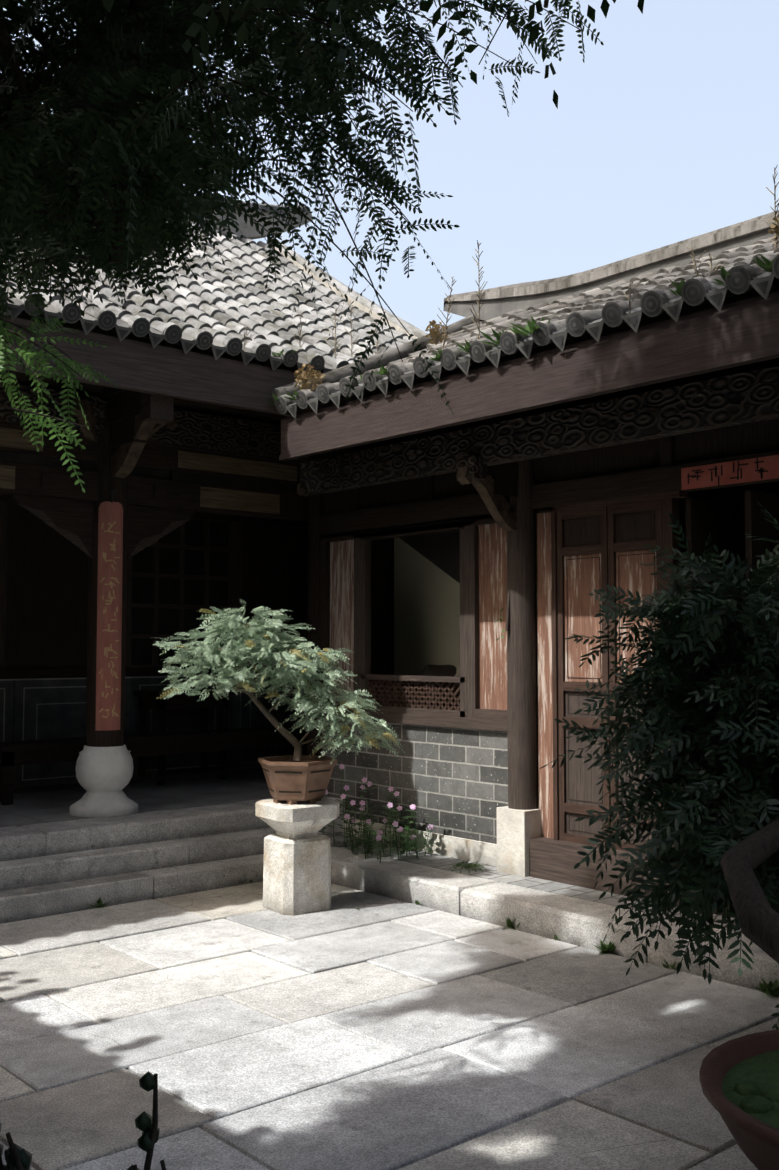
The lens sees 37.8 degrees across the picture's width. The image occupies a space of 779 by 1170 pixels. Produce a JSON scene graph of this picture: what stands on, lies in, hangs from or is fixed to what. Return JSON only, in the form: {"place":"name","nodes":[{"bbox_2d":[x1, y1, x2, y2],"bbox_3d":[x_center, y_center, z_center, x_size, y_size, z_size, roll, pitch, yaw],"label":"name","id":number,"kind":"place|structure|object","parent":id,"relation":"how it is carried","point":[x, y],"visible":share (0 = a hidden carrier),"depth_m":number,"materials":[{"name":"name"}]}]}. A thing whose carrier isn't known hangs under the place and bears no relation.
{"place":"outdoors","nodes":[
{"label":"outdoors","id":0,"kind":"place"},
{"bbox_2d":[0,881,778,1169],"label":"courtyard paving","id":1,"kind":"structure","parent":0,"point":[375,1032],"depth_m":4.77,"materials":[{"name":"stone"}]},
{"bbox_2d":[0,1071,165,1169],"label":"potted plant","id":2,"kind":"object","parent":1,"relation":"on","point":[17,1157],"visible":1,"depth_m":2.19,"materials":[{"name":"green plant"}]},
{"bbox_2d":[153,599,404,915],"bbox_3d":[-0.731,1.072,7.281,1.650,1.961,0.888,0,-3,5],"label":"bonsai on pedestal","id":3,"kind":"object","parent":1,"relation":"on","point":[297,813],"visible":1,"depth_m":7.16,"materials":[{"name":"green plant"}]},
{"bbox_2d":[0,0,643,492],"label":"courtyard tree","id":4,"kind":"object","parent":1,"relation":"on","point":[114,142],"visible":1,"depth_m":3.45,"materials":[{"name":"green plant"}]},
{"bbox_2d":[88,583,778,996],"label":"weeds","id":5,"kind":"object","parent":1,"relation":"on","point":[772,989],"visible":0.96,"depth_m":6.68,"materials":[{"name":"green plant"}]},
{"bbox_2d":[272,210,778,995],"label":"building wing","id":6,"kind":"structure","parent":1,"relation":"on","point":[574,452],"depth_m":7.49,"materials":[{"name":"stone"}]},
{"bbox_2d":[318,764,438,862],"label":"periwinkle flowers","id":7,"kind":"object","parent":6,"relation":"on","point":[366,830],"visible":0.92,"depth_m":8.32,"materials":[{"name":"green plant"}]},
{"bbox_2d":[243,166,778,405],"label":"roof weeds","id":8,"kind":"object","parent":6,"relation":"on","point":[529,328],"visible":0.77,"depth_m":7.00,"materials":[{"name":"green plant"}]},
{"bbox_2d":[540,505,778,1169],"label":"potted tree","id":9,"kind":"object","parent":1,"relation":"on","point":[721,824],"visible":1,"depth_m":4.63,"materials":[{"name":"green plant"}]},
{"bbox_2d":[3,0,778,333],"label":"sky","id":10,"kind":"structure","parent":0,"point":[666,132],"materials":[{"name":"blue"}]},
{"label":"ground","id":11,"kind":"structure","parent":0,"visible":0},
{"bbox_2d":[0,192,427,923],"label":"hall building","id":12,"kind":"structure","parent":11,"relation":"on","point":[120,784],"depth_m":8.96,"materials":[{"name":"stone"}]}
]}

